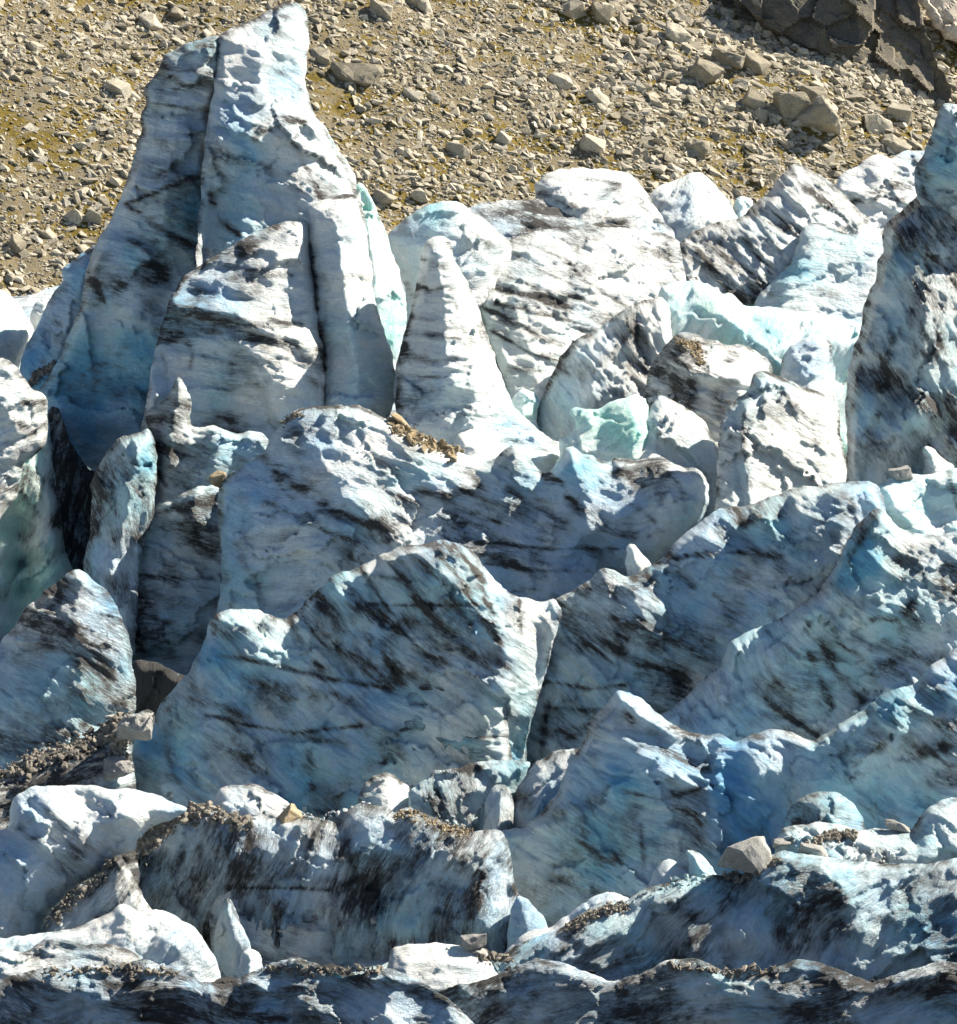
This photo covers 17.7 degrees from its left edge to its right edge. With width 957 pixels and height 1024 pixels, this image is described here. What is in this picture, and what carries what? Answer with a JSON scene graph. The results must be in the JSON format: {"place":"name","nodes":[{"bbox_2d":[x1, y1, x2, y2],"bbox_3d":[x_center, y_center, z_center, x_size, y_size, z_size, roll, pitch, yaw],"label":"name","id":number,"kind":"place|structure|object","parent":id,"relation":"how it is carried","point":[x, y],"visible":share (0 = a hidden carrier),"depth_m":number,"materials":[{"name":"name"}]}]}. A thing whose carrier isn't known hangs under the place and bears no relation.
{"place":"outdoors","nodes":[
{"label":"outdoors","id":0,"kind":"place"},
{"bbox_2d":[12,269,551,977],"bbox_3d":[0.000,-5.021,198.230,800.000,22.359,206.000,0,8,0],"label":"glacier ice","id":1,"kind":"structure","parent":0,"point":[180,665],"depth_m":148.07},
{"bbox_2d":[0,289,33,367],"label":"ice block","id":2,"kind":"structure","parent":1,"relation":"on","point":[16,329],"depth_m":165.95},
{"bbox_2d":[0,358,47,517],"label":"ice block","id":3,"kind":"structure","parent":1,"relation":"on","point":[23,421],"depth_m":147.59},
{"bbox_2d":[0,412,72,641],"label":"ice wall","id":4,"kind":"structure","parent":1,"relation":"on","point":[35,563],"depth_m":150.41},
{"bbox_2d":[30,298,48,330],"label":"ice chip","id":5,"kind":"object","parent":1,"relation":"on","point":[39,306],"visible":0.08,"depth_m":170.10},
{"bbox_2d":[0,569,135,769],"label":"ice peak","id":6,"kind":"structure","parent":1,"relation":"on","point":[66,670],"depth_m":124.64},
{"bbox_2d":[48,407,94,570],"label":"crevasse wall","id":7,"kind":"structure","parent":1,"relation":"on","point":[74,474],"depth_m":157.54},
{"bbox_2d":[0,709,154,923],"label":"gravel bank","id":8,"kind":"structure","parent":1,"relation":"on","point":[87,770],"depth_m":117.47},
{"bbox_2d":[0,712,131,784],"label":"gravel","id":9,"kind":"structure","parent":8,"relation":"on","point":[29,761],"depth_m":118.14,"materials":[{"name":"gravel"}]},
{"bbox_2d":[97,725,131,759],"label":"gravel","id":10,"kind":"structure","parent":8,"relation":"on","point":[117,745],"depth_m":118.32,"materials":[{"name":"gravel"}]},
{"bbox_2d":[103,755,133,781],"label":"boulder","id":11,"kind":"object","parent":8,"relation":"on","point":[115,767],"visible":1,"depth_m":117.31,"materials":[{"name":"stone"}]},
{"bbox_2d":[117,712,154,740],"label":"boulder","id":12,"kind":"object","parent":8,"relation":"on","point":[136,726],"visible":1,"depth_m":117.54,"materials":[{"name":"stone"}]},
{"bbox_2d":[83,429,157,662],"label":"ice slab","id":13,"kind":"structure","parent":1,"relation":"on","point":[123,483],"depth_m":145.85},
{"bbox_2d":[132,660,184,715],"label":"crevasse wall","id":14,"kind":"structure","parent":1,"relation":"on","point":[156,683],"depth_m":138.79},
{"bbox_2d":[135,377,268,656],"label":"ice tower","id":15,"kind":"structure","parent":1,"relation":"on","point":[180,579],"depth_m":147.57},
{"bbox_2d":[20,2,406,470],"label":"ice tower","id":16,"kind":"structure","parent":1,"relation":"on","point":[235,268],"depth_m":157.73,"materials":[{"name":"ice"}]},
{"bbox_2d":[27,359,55,386],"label":"gravel","id":17,"kind":"structure","parent":16,"relation":"on","point":[38,373],"depth_m":162.54,"materials":[{"name":"gravel"}]},
{"bbox_2d":[213,898,250,977],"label":"ice fin","id":18,"kind":"object","parent":1,"relation":"on","point":[231,942],"visible":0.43,"depth_m":109.24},
{"bbox_2d":[209,783,335,966],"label":"ice lump","id":19,"kind":"object","parent":1,"relation":"on","point":[310,941],"visible":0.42,"depth_m":110.64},
{"bbox_2d":[138,803,519,965],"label":"ice serac","id":20,"kind":"object","parent":1,"relation":"on","point":[350,874],"visible":0.58,"depth_m":110.73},
{"bbox_2d":[147,800,255,834],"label":"gravel","id":21,"kind":"structure","parent":20,"relation":"on","point":[194,810],"depth_m":111.54,"materials":[{"name":"gravel"}]},
{"bbox_2d":[277,803,302,823],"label":"boulder","id":22,"kind":"object","parent":20,"relation":"on","point":[291,812],"visible":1,"depth_m":111.40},
{"bbox_2d":[394,807,472,841],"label":"gravel","id":23,"kind":"structure","parent":20,"relation":"on","point":[410,812],"depth_m":111.67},
{"bbox_2d":[132,540,561,858],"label":"ice serac","id":24,"kind":"object","parent":1,"relation":"on","point":[411,666],"visible":0.64,"depth_m":128.23,"materials":[{"name":"ice"}]},
{"bbox_2d":[358,773,408,811],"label":"ice lump","id":25,"kind":"object","parent":1,"relation":"on","point":[390,791],"visible":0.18,"depth_m":123.35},
{"bbox_2d":[388,201,511,383],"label":"ice block","id":26,"kind":"structure","parent":1,"relation":"on","point":[481,246],"depth_m":167.57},
{"bbox_2d":[216,404,708,618],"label":"ice ridge","id":27,"kind":"structure","parent":1,"relation":"on","point":[313,500],"depth_m":142.69,"materials":[{"name":"ice"}]},
{"bbox_2d":[386,417,463,463],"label":"gravel","id":28,"kind":"structure","parent":27,"relation":"on","point":[442,445],"depth_m":144.12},
{"bbox_2d":[408,760,529,831],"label":"ice ledge","id":29,"kind":"object","parent":1,"relation":"on","point":[460,794],"visible":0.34,"depth_m":122.28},
{"bbox_2d":[395,236,559,472],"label":"ice pillar","id":30,"kind":"structure","parent":1,"relation":"on","point":[450,385],"depth_m":152.91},
{"bbox_2d":[454,429,501,460],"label":"ice chunk","id":31,"kind":"object","parent":1,"relation":"on","point":[481,444],"visible":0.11,"depth_m":149.86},
{"bbox_2d":[483,784,513,830],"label":"ice stub","id":32,"kind":"object","parent":1,"relation":"on","point":[499,808],"visible":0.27,"depth_m":119.98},
{"bbox_2d":[512,389,539,429],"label":"ice chunk","id":33,"kind":"object","parent":1,"relation":"on","point":[525,402],"visible":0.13,"depth_m":159.17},
{"bbox_2d":[507,896,547,948],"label":"ice fin","id":34,"kind":"object","parent":1,"relation":"on","point":[526,916],"visible":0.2,"depth_m":110.11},
{"bbox_2d":[513,747,579,827],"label":"ice serac","id":35,"kind":"object","parent":1,"relation":"on","point":[537,790],"visible":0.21,"depth_m":121.17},
{"bbox_2d":[468,198,630,239],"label":"ice ridge","id":36,"kind":"structure","parent":1,"relation":"on","point":[510,219],"depth_m":184.88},
{"bbox_2d":[505,892,628,952],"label":"ice ridge","id":37,"kind":"structure","parent":1,"relation":"on","point":[589,903],"depth_m":107.12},
{"bbox_2d":[480,227,685,399],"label":"ice fin","id":38,"kind":"object","parent":1,"relation":"on","point":[554,294],"visible":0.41,"depth_m":167.74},
{"bbox_2d":[558,394,648,461],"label":"ice slab","id":39,"kind":"structure","parent":1,"relation":"on","point":[612,430],"depth_m":151.35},
{"bbox_2d":[537,297,671,441],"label":"ice fin","id":40,"kind":"object","parent":1,"relation":"on","point":[613,358],"visible":0.28,"depth_m":160.25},
{"bbox_2d":[534,167,675,238],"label":"ice dome","id":41,"kind":"structure","parent":1,"relation":"on","point":[622,198],"depth_m":187.46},
{"bbox_2d":[645,859,689,888],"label":"ice chunk","id":42,"kind":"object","parent":1,"relation":"on","point":[666,871],"depth_m":106.52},
{"bbox_2d":[641,395,717,561],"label":"ice slab","id":43,"kind":"structure","parent":1,"relation":"on","point":[679,434],"depth_m":151.73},
{"bbox_2d":[649,172,737,242],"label":"ice hummock","id":44,"kind":"object","parent":1,"relation":"on","point":[687,205],"visible":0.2,"depth_m":189.90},
{"bbox_2d":[526,481,885,772],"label":"ice serac","id":45,"kind":"object","parent":1,"relation":"on","point":[660,635],"visible":0.48,"depth_m":132.44,"materials":[{"name":"ice"}]},
{"bbox_2d":[625,544,650,576],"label":"ice spike","id":46,"kind":"object","parent":45,"relation":"attached to","point":[636,560],"visible":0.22,"depth_m":134.98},
{"bbox_2d":[645,332,772,447],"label":"ice lump","id":47,"kind":"object","parent":1,"relation":"on","point":[715,388],"visible":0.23,"depth_m":155.48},
{"bbox_2d":[673,337,706,369],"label":"gravel","id":48,"kind":"structure","parent":47,"relation":"on","point":[691,344],"depth_m":156.28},
{"bbox_2d":[493,850,956,980],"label":"ice ridge","id":49,"kind":"structure","parent":1,"relation":"on","point":[868,920],"depth_m":103.95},
{"bbox_2d":[563,900,629,932],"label":"gravel","id":50,"kind":"structure","parent":49,"relation":"on","point":[598,912],"depth_m":104.13,"materials":[{"name":"gravel"}]},
{"bbox_2d":[631,874,707,903],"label":"ice rubble","id":51,"kind":"object","parent":49,"relation":"on","point":[672,883],"visible":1,"depth_m":104.59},
{"bbox_2d":[686,850,716,877],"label":"ice spike","id":52,"kind":"object","parent":49,"relation":"on","point":[699,865],"visible":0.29,"depth_m":106.35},
{"bbox_2d":[717,836,772,873],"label":"boulder","id":53,"kind":"object","parent":49,"relation":"on","point":[751,855],"visible":1,"depth_m":104.19,"materials":[{"name":"stone"}]},
{"bbox_2d":[722,856,781,883],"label":"gravel","id":54,"kind":"structure","parent":49,"relation":"on","point":[736,874],"depth_m":104.85,"materials":[{"name":"gravel"}]},
{"bbox_2d":[798,842,827,856],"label":"boulder","id":55,"kind":"object","parent":49,"relation":"on","point":[811,849],"visible":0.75,"depth_m":106.63,"materials":[{"name":"stone"}]},
{"bbox_2d":[502,648,956,926],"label":"ice ridge","id":56,"kind":"structure","parent":1,"relation":"on","point":[645,790],"depth_m":117.19,"materials":[{"name":"ice"}]},
{"bbox_2d":[733,196,752,217],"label":"ice chip","id":57,"kind":"object","parent":1,"relation":"on","point":[742,205],"visible":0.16,"depth_m":192.34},
{"bbox_2d":[658,280,861,456],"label":"ice fin","id":58,"kind":"object","parent":1,"relation":"on","point":[772,335],"visible":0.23,"depth_m":163.78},
{"bbox_2d":[714,371,846,510],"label":"ice slab","id":59,"kind":"structure","parent":1,"relation":"on","point":[778,435],"depth_m":149.01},
{"bbox_2d":[679,164,882,305],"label":"ice block","id":60,"kind":"structure","parent":1,"relation":"on","point":[745,259],"depth_m":177.56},
{"bbox_2d":[661,508,956,741],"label":"ice serac","id":61,"kind":"object","parent":1,"relation":"on","point":[870,622],"visible":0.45,"depth_m":126.94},
{"bbox_2d":[780,334,839,416],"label":"ice spike","id":62,"kind":"object","parent":1,"relation":"on","point":[806,362],"visible":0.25,"depth_m":159.75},
{"bbox_2d":[754,223,882,323],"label":"ice fin","id":63,"kind":"object","parent":1,"relation":"on","point":[829,271],"visible":0.25,"depth_m":173.71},
{"bbox_2d":[784,791,865,829],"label":"ice hump","id":64,"kind":"object","parent":1,"relation":"on","point":[831,807],"visible":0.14,"depth_m":113.46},
{"bbox_2d":[775,797,956,863],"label":"ice ridge","id":65,"kind":"structure","parent":1,"relation":"on","point":[931,837],"depth_m":107.43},
{"bbox_2d":[804,828,858,845],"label":"gravel","id":66,"kind":"structure","parent":65,"relation":"on","point":[835,834],"depth_m":107.59,"materials":[{"name":"gravel"}]},
{"bbox_2d":[783,826,907,863],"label":"ice rubble","id":67,"kind":"object","parent":65,"relation":"on","point":[877,856],"visible":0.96,"depth_m":106.97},
{"bbox_2d":[835,150,923,232],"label":"ice mound","id":68,"kind":"object","parent":1,"relation":"on","point":[878,191],"visible":0.2,"depth_m":192.48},
{"bbox_2d":[845,103,956,484],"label":"ice tower","id":69,"kind":"structure","parent":1,"relation":"on","point":[901,403],"depth_m":141.39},
{"bbox_2d":[877,468,956,535],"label":"ice block","id":70,"kind":"structure","parent":1,"relation":"on","point":[922,504],"depth_m":137.79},
{"bbox_2d":[887,465,912,480],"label":"boulder","id":71,"kind":"object","parent":70,"relation":"on","point":[902,473],"visible":1,"depth_m":138.08,"materials":[{"name":"stone"}]},
{"bbox_2d":[922,446,953,474],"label":"ice spike","id":72,"kind":"object","parent":1,"relation":"on","point":[935,461],"visible":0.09,"depth_m":140.43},
{"bbox_2d":[212,963,612,983],"bbox_3d":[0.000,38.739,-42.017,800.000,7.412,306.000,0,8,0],"label":"moraine ground","id":73,"kind":"structure","parent":0,"point":[230,979],"depth_m":108.48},
{"bbox_2d":[0,935,139,978],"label":"ice block","id":74,"kind":"structure","parent":73,"relation":"on","point":[56,951],"depth_m":100.07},
{"bbox_2d":[0,785,186,937],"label":"ice block","id":75,"kind":"structure","parent":73,"relation":"on","point":[58,844],"depth_m":107.10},
{"bbox_2d":[135,824,172,865],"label":"gravel","id":76,"kind":"structure","parent":75,"relation":"on","point":[148,839],"depth_m":108.26,"materials":[{"name":"gravel"}]},
{"bbox_2d":[42,855,151,932],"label":"ice wedge","id":77,"kind":"object","parent":73,"relation":"on","point":[121,886],"visible":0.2,"depth_m":105.98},
{"bbox_2d":[46,858,116,928],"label":"gravel","id":78,"kind":"structure","parent":77,"relation":"on","point":[91,884],"depth_m":106.23,"materials":[{"name":"gravel"}]},
{"bbox_2d":[0,904,220,981],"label":"ice fin","id":79,"kind":"object","parent":73,"relation":"on","point":[168,939],"visible":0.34,"depth_m":102.40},
{"bbox_2d":[0,957,473,1023],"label":"ice ridge","id":80,"kind":"structure","parent":73,"relation":"on","point":[384,996],"depth_m":89.08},
{"bbox_2d":[41,962,177,982],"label":"gravel","id":81,"kind":"structure","parent":80,"relation":"on","point":[129,968],"depth_m":89.39,"materials":[{"name":"gravel"}]},
{"bbox_2d":[261,963,383,978],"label":"gravel","id":82,"kind":"structure","parent":80,"relation":"on","point":[304,969],"depth_m":89.22,"materials":[{"name":"gravel"}]},
{"bbox_2d":[239,948,262,977],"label":"ice stub","id":83,"kind":"object","parent":73,"relation":"on","point":[251,960],"visible":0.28,"depth_m":100.60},
{"bbox_2d":[387,942,498,991],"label":"ice ledge","id":84,"kind":"object","parent":73,"relation":"on","point":[436,966],"visible":0.45,"depth_m":100.60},
{"bbox_2d":[460,933,485,952],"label":"boulder","id":85,"kind":"object","parent":84,"relation":"on","point":[472,941],"visible":1,"depth_m":101.06,"materials":[{"name":"stone"}]},
{"bbox_2d":[475,949,513,966],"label":"gravel","id":86,"kind":"structure","parent":84,"relation":"on","point":[494,957],"depth_m":101.16,"materials":[{"name":"gravel"}]},
{"bbox_2d":[438,958,956,1023],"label":"ice ridge","id":87,"kind":"structure","parent":73,"relation":"on","point":[548,991],"depth_m":90.62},
{"bbox_2d":[661,960,779,978],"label":"gravel","id":88,"kind":"structure","parent":87,"relation":"on","point":[729,974],"depth_m":90.79,"materials":[{"name":"gravel"}]},
{"bbox_2d":[0,0,956,296],"bbox_3d":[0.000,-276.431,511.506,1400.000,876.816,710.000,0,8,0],"label":"hillside","id":89,"kind":"structure","parent":0,"point":[332,94],"depth_m":225.08,"materials":[{"name":"soil"}]},
{"bbox_2d":[104,78,131,97],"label":"boulder","id":90,"kind":"object","parent":89,"relation":"on","point":[119,86],"visible":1,"depth_m":216.37,"materials":[{"name":"stone"}]},
{"bbox_2d":[138,11,162,29],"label":"boulder","id":91,"kind":"object","parent":89,"relation":"on","point":[149,20],"visible":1,"depth_m":225.61,"materials":[{"name":"stone"}]},
{"bbox_2d":[330,61,383,85],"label":"boulder","id":92,"kind":"object","parent":89,"relation":"on","point":[363,74],"visible":1,"depth_m":224.92,"materials":[{"name":"stone"}]},
{"bbox_2d":[369,0,392,20],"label":"boulder","id":93,"kind":"object","parent":89,"relation":"on","point":[383,10],"visible":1,"depth_m":231.72,"materials":[{"name":"stone"}]},
{"bbox_2d":[445,141,469,159],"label":"boulder","id":94,"kind":"object","parent":89,"relation":"on","point":[460,150],"visible":1,"depth_m":221.55,"materials":[{"name":"stone"}]},
{"bbox_2d":[0,0,956,295],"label":"scree","id":95,"kind":"structure","parent":89,"relation":"on","point":[632,78],"depth_m":228.96,"materials":[{"name":"gravel"}]},
{"bbox_2d":[0,0,956,224],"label":"moss","id":96,"kind":"object","parent":89,"relation":"on","point":[392,125],"visible":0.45,"depth_m":222.78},
{"bbox_2d":[547,72,572,89],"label":"boulder","id":97,"kind":"object","parent":89,"relation":"on","point":[563,81],"visible":1,"depth_m":231.47,"materials":[{"name":"stone"}]},
{"bbox_2d":[561,0,585,19],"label":"boulder","id":98,"kind":"object","parent":89,"relation":"on","point":[573,9],"visible":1,"depth_m":240.45,"materials":[{"name":"stone"}]},
{"bbox_2d":[579,133,605,153],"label":"boulder","id":99,"kind":"object","parent":89,"relation":"on","point":[589,142],"visible":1,"depth_m":225.93,"materials":[{"name":"stone"}]},
{"bbox_2d":[583,88,610,106],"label":"boulder","id":100,"kind":"object","parent":89,"relation":"on","point":[595,95],"visible":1,"depth_m":231.15,"materials":[{"name":"stone"}]},
{"bbox_2d":[591,2,614,23],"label":"boulder","id":101,"kind":"object","parent":89,"relation":"on","point":[604,13],"visible":1,"depth_m":240.69,"materials":[{"name":"stone"}]},
{"bbox_2d":[665,22,691,42],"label":"boulder","id":102,"kind":"object","parent":89,"relation":"on","point":[677,33],"visible":1,"depth_m":240.98,"materials":[{"name":"stone"}]},
{"bbox_2d":[686,138,709,159],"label":"boulder","id":103,"kind":"object","parent":89,"relation":"on","point":[701,147],"visible":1,"depth_m":229.49,"materials":[{"name":"stone"}]},
{"bbox_2d":[688,58,723,83],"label":"boulder","id":104,"kind":"object","parent":89,"relation":"on","point":[706,71],"visible":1,"depth_m":237.56,"materials":[{"name":"stone"}]},
{"bbox_2d":[711,48,746,69],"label":"boulder","id":105,"kind":"object","parent":89,"relation":"on","point":[729,58],"visible":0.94,"depth_m":239.31,"materials":[{"name":"stone"}]},
{"bbox_2d":[740,84,766,109],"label":"boulder","id":106,"kind":"object","parent":89,"relation":"on","point":[754,98],"visible":1,"depth_m":236.29,"materials":[{"name":"stone"}]},
{"bbox_2d":[738,48,771,74],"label":"boulder","id":107,"kind":"object","parent":89,"relation":"on","point":[757,63],"visible":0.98,"depth_m":239.95,"materials":[{"name":"stone"}]},
{"bbox_2d":[772,91,811,119],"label":"boulder","id":108,"kind":"object","parent":89,"relation":"on","point":[792,105],"visible":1,"depth_m":236.09,"materials":[{"name":"stone"}]},
{"bbox_2d":[801,85,827,101],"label":"boulder","id":109,"kind":"object","parent":89,"relation":"on","point":[812,92],"visible":0.48,"depth_m":238.07,"materials":[{"name":"stone"}]},
{"bbox_2d":[796,95,841,134],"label":"boulder","id":110,"kind":"object","parent":89,"relation":"on","point":[819,114],"visible":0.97,"depth_m":235.10,"materials":[{"name":"stone"}]},
{"bbox_2d":[722,0,951,102],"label":"rock outcrop","id":111,"kind":"object","parent":89,"relation":"on","point":[892,37],"visible":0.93,"depth_m":245.46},
{"bbox_2d":[864,114,893,133],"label":"boulder","id":112,"kind":"object","parent":89,"relation":"on","point":[880,123],"visible":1,"depth_m":238.61,"materials":[{"name":"stone"}]},
{"bbox_2d":[881,134,911,152],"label":"boulder","id":113,"kind":"object","parent":89,"relation":"on","point":[894,143],"visible":0.86,"depth_m":237.15,"materials":[{"name":"stone"}]},
{"bbox_2d":[886,103,912,125],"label":"boulder","id":114,"kind":"object","parent":89,"relation":"on","point":[900,111],"visible":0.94,"depth_m":240.80,"materials":[{"name":"stone"}]},
{"bbox_2d":[918,0,956,42],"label":"rock outcrop","id":115,"kind":"object","parent":89,"relation":"on","point":[942,15],"visible":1,"depth_m":250.58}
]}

